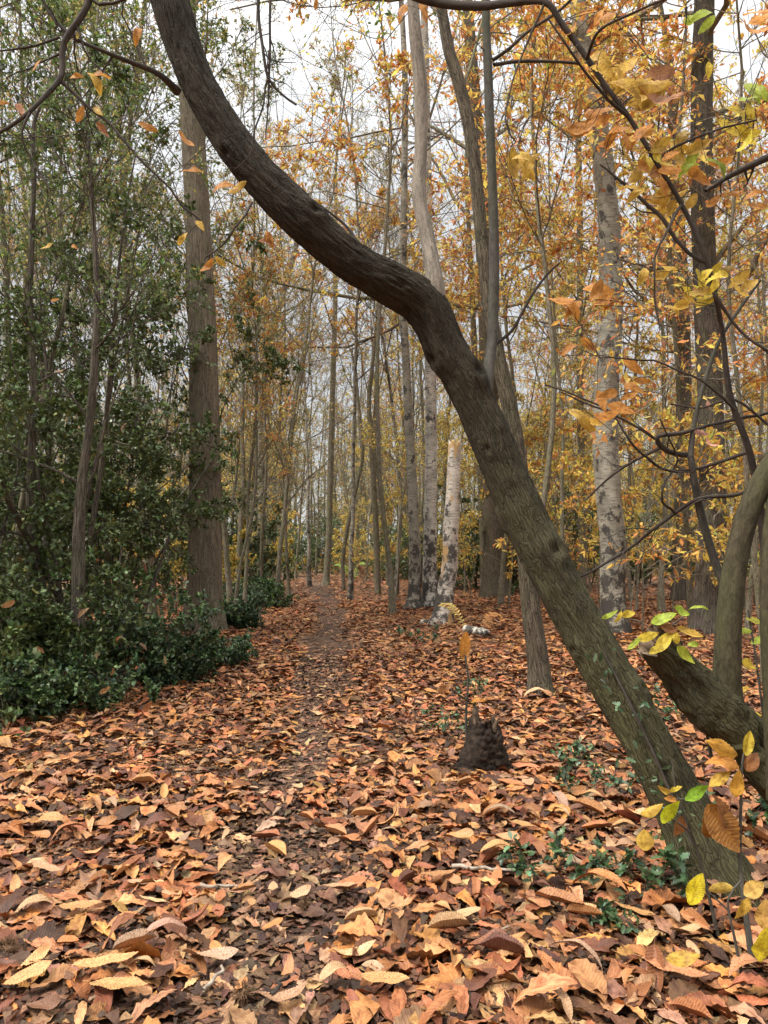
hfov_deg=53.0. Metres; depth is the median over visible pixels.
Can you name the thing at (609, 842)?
fallen leaf
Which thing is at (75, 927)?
fallen leaf
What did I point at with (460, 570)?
holly bush
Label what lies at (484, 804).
fallen leaf
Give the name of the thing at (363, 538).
sapling
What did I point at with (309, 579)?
woodland tree
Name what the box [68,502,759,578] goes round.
undergrowth
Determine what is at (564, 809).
fallen leaf
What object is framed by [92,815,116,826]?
fallen leaf
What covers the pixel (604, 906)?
holly seedling
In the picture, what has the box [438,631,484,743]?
chestnut shoot
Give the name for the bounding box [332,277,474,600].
woodland tree
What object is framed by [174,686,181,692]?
caught leaf
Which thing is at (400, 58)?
woodland tree
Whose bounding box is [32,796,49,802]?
fallen leaf
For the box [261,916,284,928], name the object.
fallen leaf
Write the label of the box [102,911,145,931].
fallen leaf
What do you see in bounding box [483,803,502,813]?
fallen leaf
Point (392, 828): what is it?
fallen leaf
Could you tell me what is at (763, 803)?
holly seedling
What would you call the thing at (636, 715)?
climbing ivy
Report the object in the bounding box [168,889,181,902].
fallen leaf
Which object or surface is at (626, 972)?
fallen leaf
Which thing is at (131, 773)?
fallen leaf
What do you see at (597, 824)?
fallen leaf
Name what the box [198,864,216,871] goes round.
fallen leaf
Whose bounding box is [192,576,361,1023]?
path
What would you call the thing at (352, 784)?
fallen leaf
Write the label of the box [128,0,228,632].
broadleaf tree
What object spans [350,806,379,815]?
fallen leaf
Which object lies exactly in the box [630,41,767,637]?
woodland tree
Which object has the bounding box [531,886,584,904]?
fallen leaf
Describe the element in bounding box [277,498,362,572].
holly bush
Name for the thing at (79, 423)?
holly bush
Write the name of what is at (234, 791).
fallen leaf
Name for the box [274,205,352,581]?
woodland tree
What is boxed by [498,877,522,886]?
fallen leaf
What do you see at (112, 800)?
fallen leaf
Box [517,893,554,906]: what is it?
fallen leaf
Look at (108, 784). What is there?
fallen leaf
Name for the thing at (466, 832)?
fallen leaf
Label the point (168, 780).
fallen leaf
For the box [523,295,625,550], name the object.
woodland tree
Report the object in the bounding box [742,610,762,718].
chestnut shoot
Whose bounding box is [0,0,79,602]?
woodland tree
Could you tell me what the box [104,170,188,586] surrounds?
woodland tree
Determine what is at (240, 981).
fallen leaf
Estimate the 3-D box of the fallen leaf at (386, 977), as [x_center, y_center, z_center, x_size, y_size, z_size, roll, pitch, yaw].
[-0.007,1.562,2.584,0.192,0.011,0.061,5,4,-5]
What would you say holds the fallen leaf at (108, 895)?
on the leaf litter
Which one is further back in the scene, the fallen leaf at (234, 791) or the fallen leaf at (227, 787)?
the fallen leaf at (227, 787)
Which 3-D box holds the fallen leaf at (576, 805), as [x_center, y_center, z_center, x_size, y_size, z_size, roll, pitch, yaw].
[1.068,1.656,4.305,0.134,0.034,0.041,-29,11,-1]
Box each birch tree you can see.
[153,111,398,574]
[198,0,766,634]
[204,0,617,610]
[304,0,545,608]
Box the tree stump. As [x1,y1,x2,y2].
[451,706,515,774]
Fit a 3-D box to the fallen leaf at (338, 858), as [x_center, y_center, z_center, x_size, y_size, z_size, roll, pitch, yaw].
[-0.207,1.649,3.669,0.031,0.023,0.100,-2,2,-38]
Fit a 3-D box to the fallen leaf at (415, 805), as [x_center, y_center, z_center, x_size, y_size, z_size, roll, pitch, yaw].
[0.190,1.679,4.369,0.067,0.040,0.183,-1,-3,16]
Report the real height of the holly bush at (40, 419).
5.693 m
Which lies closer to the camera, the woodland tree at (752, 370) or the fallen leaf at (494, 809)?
the fallen leaf at (494, 809)
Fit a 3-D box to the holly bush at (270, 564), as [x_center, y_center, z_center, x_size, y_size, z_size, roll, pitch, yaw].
[-5.153,0.786,26.701,3.702,4.244,4.098,1,-3,-25]
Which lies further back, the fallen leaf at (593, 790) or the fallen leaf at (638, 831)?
the fallen leaf at (593, 790)
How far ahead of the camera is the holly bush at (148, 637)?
8.54 m
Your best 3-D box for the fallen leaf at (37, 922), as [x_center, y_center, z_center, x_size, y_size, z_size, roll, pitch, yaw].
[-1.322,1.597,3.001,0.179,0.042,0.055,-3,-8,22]
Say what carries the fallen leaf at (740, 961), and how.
on the leaf litter
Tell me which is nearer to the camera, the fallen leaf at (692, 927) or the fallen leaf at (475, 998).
the fallen leaf at (475, 998)
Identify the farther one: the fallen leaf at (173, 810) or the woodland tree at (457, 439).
the woodland tree at (457, 439)
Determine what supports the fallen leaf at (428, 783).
on the leaf litter
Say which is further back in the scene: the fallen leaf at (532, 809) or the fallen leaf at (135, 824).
the fallen leaf at (532, 809)
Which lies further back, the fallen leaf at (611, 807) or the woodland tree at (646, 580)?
the woodland tree at (646, 580)
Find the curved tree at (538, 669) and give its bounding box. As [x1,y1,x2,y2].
[296,0,559,697]
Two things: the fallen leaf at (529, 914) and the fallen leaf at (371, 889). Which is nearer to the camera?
the fallen leaf at (529, 914)
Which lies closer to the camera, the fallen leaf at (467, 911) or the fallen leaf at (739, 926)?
the fallen leaf at (739, 926)
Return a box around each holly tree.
[0,0,201,660]
[0,18,216,663]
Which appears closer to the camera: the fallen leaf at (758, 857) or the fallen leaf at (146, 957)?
the fallen leaf at (146, 957)
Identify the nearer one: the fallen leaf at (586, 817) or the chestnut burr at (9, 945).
the chestnut burr at (9, 945)
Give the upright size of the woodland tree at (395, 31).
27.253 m
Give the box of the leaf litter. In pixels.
[0,574,767,1023]
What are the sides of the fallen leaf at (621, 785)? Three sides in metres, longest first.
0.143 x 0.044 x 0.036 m
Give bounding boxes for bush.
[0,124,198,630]
[0,193,267,625]
[0,281,311,612]
[0,294,172,592]
[0,303,170,633]
[0,361,171,590]
[0,551,97,735]
[0,561,147,681]
[0,646,78,722]
[2,336,245,647]
[11,635,160,713]
[43,579,243,688]
[97,472,253,593]
[116,623,225,689]
[165,633,253,669]
[176,475,301,588]
[207,627,258,664]
[223,579,268,610]
[223,599,267,628]
[239,564,299,607]
[254,519,321,576]
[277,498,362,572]
[356,508,437,579]
[400,511,475,582]
[420,484,518,589]
[457,475,568,593]
[548,476,634,586]
[558,482,671,585]
[653,502,765,585]
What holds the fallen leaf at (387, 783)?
on the leaf litter
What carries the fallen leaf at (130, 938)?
on the leaf litter
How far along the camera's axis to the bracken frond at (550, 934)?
2.96 m
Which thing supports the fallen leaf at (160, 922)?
on the leaf litter
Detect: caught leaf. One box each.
[1,600,14,607]
[78,608,88,617]
[99,686,110,693]
[142,701,151,714]
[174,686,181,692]
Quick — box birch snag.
[426,440,460,626]
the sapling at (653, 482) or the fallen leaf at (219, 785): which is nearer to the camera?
the fallen leaf at (219, 785)
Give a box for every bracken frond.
[334,564,348,575]
[356,564,365,585]
[439,603,464,625]
[481,612,502,627]
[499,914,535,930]
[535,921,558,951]
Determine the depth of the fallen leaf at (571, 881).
3.34 m
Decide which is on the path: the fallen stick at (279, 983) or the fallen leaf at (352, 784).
the fallen stick at (279, 983)
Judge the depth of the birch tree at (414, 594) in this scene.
19.55 m
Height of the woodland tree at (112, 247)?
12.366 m
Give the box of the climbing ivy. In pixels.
[585,647,701,844]
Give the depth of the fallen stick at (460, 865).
3.51 m
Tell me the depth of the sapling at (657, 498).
23.87 m
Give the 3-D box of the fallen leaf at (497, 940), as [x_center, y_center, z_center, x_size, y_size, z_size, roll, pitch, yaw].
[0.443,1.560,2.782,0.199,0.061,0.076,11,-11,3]
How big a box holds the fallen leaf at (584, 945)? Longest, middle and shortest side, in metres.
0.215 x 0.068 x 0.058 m
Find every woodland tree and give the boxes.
[0,0,69,402]
[0,0,72,594]
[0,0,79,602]
[0,0,117,589]
[0,0,168,606]
[0,0,184,600]
[0,0,185,569]
[0,0,221,601]
[0,32,103,461]
[4,0,250,617]
[7,27,143,582]
[40,94,185,560]
[49,203,136,446]
[78,0,296,602]
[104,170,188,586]
[112,46,291,593]
[116,183,188,565]
[132,346,187,531]
[147,115,336,580]
[156,197,251,476]
[160,0,321,584]
[165,200,312,604]
[175,146,329,602]
[184,233,342,538]
[187,315,251,504]
[210,41,342,576]
[212,191,305,544]
[217,211,250,535]
[218,371,280,542]
[219,250,292,521]
[222,348,272,533]
[225,111,332,594]
[226,333,309,577]
[231,346,288,516]
[232,156,355,586]
[237,37,415,602]
[249,322,311,497]
[250,0,523,615]
[251,187,353,576]
[255,229,304,573]
[271,263,362,578]
[272,0,454,600]
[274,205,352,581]
[279,332,369,574]
[293,146,478,485]
[306,42,423,596]
[311,159,403,584]
[313,319,369,508]
[318,121,423,530]
[322,446,372,563]
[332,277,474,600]
[339,28,476,577]
[353,122,469,579]
[357,305,406,581]
[360,182,477,477]
[366,262,444,578]
[372,199,440,496]
[373,229,477,587]
[392,0,661,507]
[392,11,548,548]
[401,350,478,540]
[403,281,479,591]
[408,15,594,605]
[437,237,599,603]
[437,282,556,571]
[439,248,518,532]
[446,137,593,490]
[449,112,597,552]
[457,200,567,470]
[468,6,687,541]
[500,132,626,576]
[505,236,593,499]
[506,262,657,594]
[514,0,767,625]
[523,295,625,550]
[532,38,688,601]
[542,292,621,552]
[548,160,728,609]
[552,0,767,681]
[579,0,766,611]
[586,388,659,537]
[591,272,727,586]
[621,229,696,573]
[624,70,767,576]
[628,230,767,548]
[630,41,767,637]
[648,27,766,498]
[669,291,767,479]
[674,149,764,569]
[679,0,767,605]
[687,94,767,399]
[723,269,767,487]
[740,283,767,425]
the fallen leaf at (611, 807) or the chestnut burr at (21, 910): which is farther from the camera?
the fallen leaf at (611, 807)
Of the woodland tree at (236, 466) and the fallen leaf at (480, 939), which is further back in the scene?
the woodland tree at (236, 466)
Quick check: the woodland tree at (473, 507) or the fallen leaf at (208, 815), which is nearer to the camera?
the fallen leaf at (208, 815)
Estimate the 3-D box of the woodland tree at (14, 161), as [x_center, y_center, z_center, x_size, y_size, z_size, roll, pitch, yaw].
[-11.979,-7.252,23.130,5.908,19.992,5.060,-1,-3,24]
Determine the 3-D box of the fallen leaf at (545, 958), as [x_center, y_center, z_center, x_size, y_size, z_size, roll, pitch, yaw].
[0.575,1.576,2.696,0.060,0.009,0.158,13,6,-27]
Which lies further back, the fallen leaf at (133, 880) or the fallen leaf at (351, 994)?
the fallen leaf at (133, 880)
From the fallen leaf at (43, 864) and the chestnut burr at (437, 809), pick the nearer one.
the fallen leaf at (43, 864)
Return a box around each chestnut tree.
[0,0,763,906]
[412,0,767,803]
[452,0,720,601]
[501,0,767,635]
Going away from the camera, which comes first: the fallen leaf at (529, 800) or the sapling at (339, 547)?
the fallen leaf at (529, 800)
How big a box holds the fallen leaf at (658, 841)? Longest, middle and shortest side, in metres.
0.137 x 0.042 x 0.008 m
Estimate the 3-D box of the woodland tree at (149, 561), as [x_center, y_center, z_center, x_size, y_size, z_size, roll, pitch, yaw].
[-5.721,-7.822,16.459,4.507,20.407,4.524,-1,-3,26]
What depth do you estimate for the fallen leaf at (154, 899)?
3.21 m
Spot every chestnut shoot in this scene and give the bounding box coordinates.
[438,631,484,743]
[602,605,712,758]
[636,760,719,935]
[666,873,767,973]
[702,731,759,956]
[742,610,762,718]
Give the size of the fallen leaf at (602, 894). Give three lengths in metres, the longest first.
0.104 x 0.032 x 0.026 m
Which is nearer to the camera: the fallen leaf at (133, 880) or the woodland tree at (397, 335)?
the fallen leaf at (133, 880)
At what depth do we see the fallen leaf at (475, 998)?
2.47 m
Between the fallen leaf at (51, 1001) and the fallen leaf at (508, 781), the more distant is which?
the fallen leaf at (508, 781)
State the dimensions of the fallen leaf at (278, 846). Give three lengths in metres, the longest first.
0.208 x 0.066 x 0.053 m
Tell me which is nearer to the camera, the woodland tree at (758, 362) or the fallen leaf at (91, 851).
the fallen leaf at (91, 851)
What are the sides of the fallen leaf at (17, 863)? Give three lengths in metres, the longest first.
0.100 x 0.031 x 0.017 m
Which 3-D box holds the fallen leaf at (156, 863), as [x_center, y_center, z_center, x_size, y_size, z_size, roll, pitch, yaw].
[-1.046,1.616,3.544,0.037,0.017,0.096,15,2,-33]
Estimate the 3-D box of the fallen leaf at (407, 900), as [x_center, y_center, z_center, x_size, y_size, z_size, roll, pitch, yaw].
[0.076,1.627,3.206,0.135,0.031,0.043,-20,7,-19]
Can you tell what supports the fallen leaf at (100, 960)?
on the leaf litter
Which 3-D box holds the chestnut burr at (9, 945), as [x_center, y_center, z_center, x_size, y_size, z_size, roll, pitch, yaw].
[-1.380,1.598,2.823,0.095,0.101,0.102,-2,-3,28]
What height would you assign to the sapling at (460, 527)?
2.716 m
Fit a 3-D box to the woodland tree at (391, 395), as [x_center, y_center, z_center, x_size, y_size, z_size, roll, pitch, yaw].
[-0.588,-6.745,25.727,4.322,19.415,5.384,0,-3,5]
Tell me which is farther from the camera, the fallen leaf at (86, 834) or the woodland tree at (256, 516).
the woodland tree at (256, 516)
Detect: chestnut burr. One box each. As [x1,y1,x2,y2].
[0,932,23,957]
[8,903,33,926]
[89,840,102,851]
[228,979,256,1005]
[296,896,313,911]
[428,801,443,815]
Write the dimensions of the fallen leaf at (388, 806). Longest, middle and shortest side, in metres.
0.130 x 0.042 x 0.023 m
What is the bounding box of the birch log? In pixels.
[462,625,489,637]
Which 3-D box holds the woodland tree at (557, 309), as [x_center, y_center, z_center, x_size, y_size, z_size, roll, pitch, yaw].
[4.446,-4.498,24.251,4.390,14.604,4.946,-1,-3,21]
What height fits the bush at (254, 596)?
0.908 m
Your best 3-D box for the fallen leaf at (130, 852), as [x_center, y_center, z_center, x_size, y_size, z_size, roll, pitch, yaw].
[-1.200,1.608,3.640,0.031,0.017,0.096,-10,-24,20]
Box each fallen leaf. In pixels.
[0,795,12,798]
[0,846,26,858]
[0,958,17,964]
[2,870,11,886]
[2,958,57,984]
[5,820,23,835]
[6,945,50,976]
[9,871,20,890]
[11,780,24,787]
[11,856,21,866]
[11,894,50,913]
[22,820,42,826]
[22,993,65,1009]
[23,858,47,862]
[24,830,52,837]
[25,780,38,785]
[29,858,61,870]
[29,913,61,925]
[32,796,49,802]
[32,811,69,827]
[47,787,64,796]
[50,821,91,840]
[56,935,78,942]
[58,900,101,908]
[62,951,138,967]
[65,925,77,933]
[76,775,109,786]
[76,847,101,853]
[83,829,93,838]
[83,834,107,840]
[83,976,147,989]
[87,795,101,811]
[87,870,108,882]
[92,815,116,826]
[98,825,114,828]
[99,890,115,900]
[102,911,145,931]
[103,783,113,785]
[107,795,116,807]
[109,928,156,950]
[114,971,127,977]
[115,864,129,876]
[122,854,144,866]
[123,850,136,853]
[125,955,155,966]
[126,844,137,848]
[126,879,152,883]
[128,768,136,785]
[129,810,138,818]
[131,816,139,830]
[132,772,156,781]
[134,986,152,994]
[139,895,167,901]
[143,811,173,826]
[145,882,154,887]
[146,917,187,933]
[153,857,160,868]
[158,833,169,839]
[159,772,171,779]
[160,783,168,797]
[164,805,179,816]
[165,777,171,784]
[166,849,188,856]
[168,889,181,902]
[172,792,184,800]
[175,946,238,959]
[176,831,189,845]
[177,864,193,869]
[179,803,193,812]
[180,901,214,923]
[196,808,213,826]
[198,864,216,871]
[209,940,221,948]
[212,903,224,916]
[214,782,222,786]
[215,800,228,808]
[215,888,225,900]
[218,852,231,870]
[222,828,229,839]
[223,786,239,788]
[224,790,246,797]
[231,882,259,890]
[235,976,247,990]
[247,897,255,904]
[250,979,308,1001]
[251,828,279,837]
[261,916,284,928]
[262,801,274,813]
[263,839,285,854]
[268,881,277,890]
[269,864,286,875]
[277,884,310,901]
[281,952,293,977]
[286,795,292,805]
[289,782,302,787]
[297,794,314,801]
[298,810,313,818]
[304,941,313,952]
[309,822,344,827]
[316,960,348,982]
[317,882,356,886]
[324,825,348,835]
[330,940,375,955]
[333,875,367,888]
[335,853,345,860]
[336,797,347,807]
[337,783,361,793]
[337,833,364,840]
[344,906,381,919]
[346,986,358,1001]
[347,886,377,893]
[348,791,363,805]
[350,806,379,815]
[352,927,363,940]
[353,971,409,983]
[361,960,383,970]
[362,816,379,835]
[376,779,394,788]
[376,806,398,824]
[376,946,390,953]
[381,826,400,835]
[383,804,393,808]
[388,892,415,906]
[389,909,405,918]
[391,783,411,796]
[393,802,399,815]
[397,868,418,882]
[403,998,456,1011]
[405,948,420,963]
[407,860,434,868]
[413,799,423,811]
[415,811,435,817]
[420,779,430,788]
[420,869,455,875]
[427,911,474,928]
[433,901,451,910]
[437,784,445,791]
[440,827,473,837]
[444,873,460,883]
[449,812,456,819]
[450,948,463,967]
[454,927,513,945]
[456,776,475,784]
[456,906,480,915]
[461,858,471,868]
[464,961,504,978]
[469,893,494,904]
[471,992,481,1012]
[472,876,480,898]
[478,839,517,852]
[478,848,500,864]
[479,931,524,954]
[480,800,488,807]
[480,832,490,835]
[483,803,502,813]
[483,803,514,814]
[487,790,495,797]
[488,831,519,840]
[490,865,501,889]
[497,778,525,784]
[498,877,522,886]
[504,990,514,1010]
[505,785,523,789]
[510,931,525,938]
[511,819,532,825]
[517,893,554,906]
[520,687,549,697]
[520,806,536,815]
[522,778,533,785]
[523,908,538,919]
[524,943,533,957]
[525,798,535,802]
[526,879,551,889]
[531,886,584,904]
[532,840,546,860]
[534,782,542,792]
[537,948,558,970]
[545,938,603,972]
[548,816,567,822]
[551,789,568,811]
[551,920,565,934]
[552,806,568,814]
[553,988,572,1022]
[561,848,581,863]
[562,879,589,882]
[562,903,602,914]
[563,785,587,794]
[565,794,575,799]
[566,868,627,891]
[569,803,584,810]
[572,797,604,813]
[579,789,601,797]
[581,820,611,828]
[582,814,600,828]
[594,938,625,949]
[595,892,608,901]
[602,802,636,811]
[604,846,620,850]
[606,834,615,846]
[611,809,640,821]
[611,826,618,832]
[612,819,635,825]
[614,901,659,916]
[615,838,634,845]
[617,784,630,788]
[621,967,635,985]
[623,804,646,814]
[633,827,643,835]
[633,953,708,976]
[640,819,648,827]
[643,848,652,854]
[645,938,663,991]
[652,904,682,923]
[654,839,663,842]
[666,996,712,1018]
[670,923,700,930]
[673,944,710,967]
[680,908,709,929]
[686,939,699,957]
[692,964,731,989]
[699,773,727,781]
[720,919,759,930]
[727,774,743,786]
[728,953,767,976]
[736,819,747,831]
[742,825,767,841]
[743,815,765,820]
[750,819,762,838]
[751,798,759,807]
[753,854,761,862]
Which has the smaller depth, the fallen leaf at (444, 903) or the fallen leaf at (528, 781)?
the fallen leaf at (444, 903)
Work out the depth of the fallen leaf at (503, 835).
3.89 m
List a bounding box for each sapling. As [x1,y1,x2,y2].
[123,488,161,565]
[157,473,188,586]
[157,540,187,604]
[222,517,249,593]
[222,528,257,590]
[249,498,282,564]
[267,540,298,571]
[271,519,306,571]
[281,506,303,555]
[331,513,357,565]
[332,511,359,574]
[333,525,368,566]
[357,512,394,581]
[368,515,401,577]
[384,488,422,564]
[437,515,477,569]
[459,488,488,597]
[493,392,594,580]
[513,410,599,605]
[536,445,585,549]
[537,410,624,586]
[555,452,658,607]
[586,376,726,632]
[593,446,687,610]
[595,470,660,543]
[619,455,673,573]
[648,395,729,620]
[653,403,765,590]
[658,385,759,563]
[661,333,766,613]
[677,428,759,558]
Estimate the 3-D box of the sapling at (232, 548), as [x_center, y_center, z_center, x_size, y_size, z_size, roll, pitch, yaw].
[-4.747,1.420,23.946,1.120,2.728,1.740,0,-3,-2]
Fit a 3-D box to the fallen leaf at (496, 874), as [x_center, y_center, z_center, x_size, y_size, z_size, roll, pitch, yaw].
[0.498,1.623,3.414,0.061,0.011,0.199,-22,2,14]
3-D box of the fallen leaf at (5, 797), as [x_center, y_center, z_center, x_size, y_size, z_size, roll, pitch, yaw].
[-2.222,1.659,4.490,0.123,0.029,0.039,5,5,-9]
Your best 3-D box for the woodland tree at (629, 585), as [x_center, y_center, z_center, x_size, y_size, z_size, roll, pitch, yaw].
[6.457,-5.851,22.295,4.390,17.183,4.946,-1,-3,19]
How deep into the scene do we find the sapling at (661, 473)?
14.81 m
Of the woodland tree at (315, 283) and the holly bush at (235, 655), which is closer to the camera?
the holly bush at (235, 655)
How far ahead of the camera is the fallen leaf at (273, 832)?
4.03 m
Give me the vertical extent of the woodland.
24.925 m
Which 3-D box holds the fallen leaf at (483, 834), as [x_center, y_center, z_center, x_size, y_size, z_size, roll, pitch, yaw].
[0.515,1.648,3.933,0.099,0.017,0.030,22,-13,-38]
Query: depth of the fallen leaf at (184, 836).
3.92 m
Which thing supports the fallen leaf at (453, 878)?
on the leaf litter
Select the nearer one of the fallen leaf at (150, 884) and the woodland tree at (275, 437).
the fallen leaf at (150, 884)
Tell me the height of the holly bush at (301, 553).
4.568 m
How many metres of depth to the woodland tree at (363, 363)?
32.14 m
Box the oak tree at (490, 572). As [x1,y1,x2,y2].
[70,0,637,597]
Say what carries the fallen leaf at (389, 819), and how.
on the leaf litter
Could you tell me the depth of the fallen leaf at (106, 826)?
4.04 m
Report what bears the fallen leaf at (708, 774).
on the leaf litter
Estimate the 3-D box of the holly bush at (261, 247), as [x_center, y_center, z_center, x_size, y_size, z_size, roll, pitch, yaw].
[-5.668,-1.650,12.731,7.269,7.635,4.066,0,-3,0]
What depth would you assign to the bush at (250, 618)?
14.73 m
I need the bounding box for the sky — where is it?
[0,0,767,553]
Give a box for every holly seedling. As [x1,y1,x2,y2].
[395,623,440,640]
[421,702,476,743]
[455,676,487,695]
[496,826,627,891]
[549,735,594,770]
[553,758,639,799]
[579,887,640,933]
[614,843,699,899]
[635,777,767,839]
[650,683,677,719]
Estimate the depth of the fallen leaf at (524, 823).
4.07 m
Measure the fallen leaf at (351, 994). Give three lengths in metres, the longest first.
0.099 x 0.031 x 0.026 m
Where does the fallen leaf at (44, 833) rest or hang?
on the leaf litter
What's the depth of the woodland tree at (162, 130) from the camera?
15.30 m
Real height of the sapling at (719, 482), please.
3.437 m
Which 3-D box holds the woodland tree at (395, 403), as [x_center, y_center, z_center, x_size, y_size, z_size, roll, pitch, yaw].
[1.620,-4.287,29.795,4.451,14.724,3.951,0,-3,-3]
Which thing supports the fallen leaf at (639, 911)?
on the leaf litter
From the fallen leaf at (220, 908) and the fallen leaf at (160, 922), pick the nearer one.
the fallen leaf at (160, 922)
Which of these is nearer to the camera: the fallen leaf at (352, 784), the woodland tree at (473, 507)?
the fallen leaf at (352, 784)
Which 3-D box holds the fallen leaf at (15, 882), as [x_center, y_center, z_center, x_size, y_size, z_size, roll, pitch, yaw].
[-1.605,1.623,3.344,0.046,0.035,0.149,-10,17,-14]
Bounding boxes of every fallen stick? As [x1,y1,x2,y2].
[89,737,117,744]
[199,882,237,888]
[202,965,224,991]
[269,975,290,995]
[452,863,512,871]
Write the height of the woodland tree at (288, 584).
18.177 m
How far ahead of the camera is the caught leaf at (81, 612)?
7.43 m
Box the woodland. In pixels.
[2,323,766,564]
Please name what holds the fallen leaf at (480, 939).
on the leaf litter
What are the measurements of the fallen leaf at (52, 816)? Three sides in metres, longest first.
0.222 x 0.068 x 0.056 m
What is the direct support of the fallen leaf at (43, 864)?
on the leaf litter
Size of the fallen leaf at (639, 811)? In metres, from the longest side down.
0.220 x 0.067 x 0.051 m
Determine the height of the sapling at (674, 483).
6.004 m
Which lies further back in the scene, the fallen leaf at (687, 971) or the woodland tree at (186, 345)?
the woodland tree at (186, 345)
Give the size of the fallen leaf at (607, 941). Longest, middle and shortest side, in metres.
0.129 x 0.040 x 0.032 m
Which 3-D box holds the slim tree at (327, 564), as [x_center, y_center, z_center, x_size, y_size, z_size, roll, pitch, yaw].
[-1.432,-9.287,33.794,11.242,25.179,7.403,1,-3,-22]
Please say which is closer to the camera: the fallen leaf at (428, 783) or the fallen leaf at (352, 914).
the fallen leaf at (352, 914)
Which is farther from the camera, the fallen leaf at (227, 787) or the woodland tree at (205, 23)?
the woodland tree at (205, 23)
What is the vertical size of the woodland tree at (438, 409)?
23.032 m
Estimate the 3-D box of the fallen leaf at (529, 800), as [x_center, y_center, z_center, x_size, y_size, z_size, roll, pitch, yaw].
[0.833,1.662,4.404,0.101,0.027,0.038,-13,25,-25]
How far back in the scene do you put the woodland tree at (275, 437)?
67.86 m
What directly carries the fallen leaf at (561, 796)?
on the leaf litter
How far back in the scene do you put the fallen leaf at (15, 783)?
4.73 m
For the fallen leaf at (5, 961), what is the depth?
2.71 m
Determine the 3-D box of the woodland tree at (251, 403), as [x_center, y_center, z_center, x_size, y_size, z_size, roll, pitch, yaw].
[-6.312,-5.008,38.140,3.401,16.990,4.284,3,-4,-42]
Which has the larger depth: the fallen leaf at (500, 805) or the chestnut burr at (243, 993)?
the fallen leaf at (500, 805)
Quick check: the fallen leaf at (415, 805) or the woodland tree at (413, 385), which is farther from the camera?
the woodland tree at (413, 385)
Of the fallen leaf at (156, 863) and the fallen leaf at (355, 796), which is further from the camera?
the fallen leaf at (355, 796)
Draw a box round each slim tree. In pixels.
[233,36,462,584]
[306,194,422,595]
[306,285,400,590]
[365,11,620,584]
[398,0,740,588]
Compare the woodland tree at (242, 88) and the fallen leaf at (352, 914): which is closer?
the fallen leaf at (352, 914)
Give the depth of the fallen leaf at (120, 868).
3.43 m
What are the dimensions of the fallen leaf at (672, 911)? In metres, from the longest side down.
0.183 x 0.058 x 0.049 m
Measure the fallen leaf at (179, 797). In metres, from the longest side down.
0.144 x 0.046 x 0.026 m
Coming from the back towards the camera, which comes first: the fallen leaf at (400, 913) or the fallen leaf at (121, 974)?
the fallen leaf at (400, 913)
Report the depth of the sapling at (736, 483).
13.10 m
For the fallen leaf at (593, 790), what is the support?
on the leaf litter
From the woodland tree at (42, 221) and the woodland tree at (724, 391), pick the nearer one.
the woodland tree at (42, 221)
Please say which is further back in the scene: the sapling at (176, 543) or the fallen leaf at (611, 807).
the sapling at (176, 543)
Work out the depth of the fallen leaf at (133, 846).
3.74 m
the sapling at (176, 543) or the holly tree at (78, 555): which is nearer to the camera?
the holly tree at (78, 555)
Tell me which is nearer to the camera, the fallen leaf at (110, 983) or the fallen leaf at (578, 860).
the fallen leaf at (110, 983)
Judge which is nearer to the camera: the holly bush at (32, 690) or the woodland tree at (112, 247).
the holly bush at (32, 690)
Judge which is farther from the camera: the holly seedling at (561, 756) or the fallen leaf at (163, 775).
the holly seedling at (561, 756)
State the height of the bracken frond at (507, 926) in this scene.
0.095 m
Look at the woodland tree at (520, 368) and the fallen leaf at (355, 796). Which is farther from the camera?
the woodland tree at (520, 368)
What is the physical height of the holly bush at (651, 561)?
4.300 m
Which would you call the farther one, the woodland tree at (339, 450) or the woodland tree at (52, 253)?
the woodland tree at (339, 450)
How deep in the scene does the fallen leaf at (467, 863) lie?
3.60 m
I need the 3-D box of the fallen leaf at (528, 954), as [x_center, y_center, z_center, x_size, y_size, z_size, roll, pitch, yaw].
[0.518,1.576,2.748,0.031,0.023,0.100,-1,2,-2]
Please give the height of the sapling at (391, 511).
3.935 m

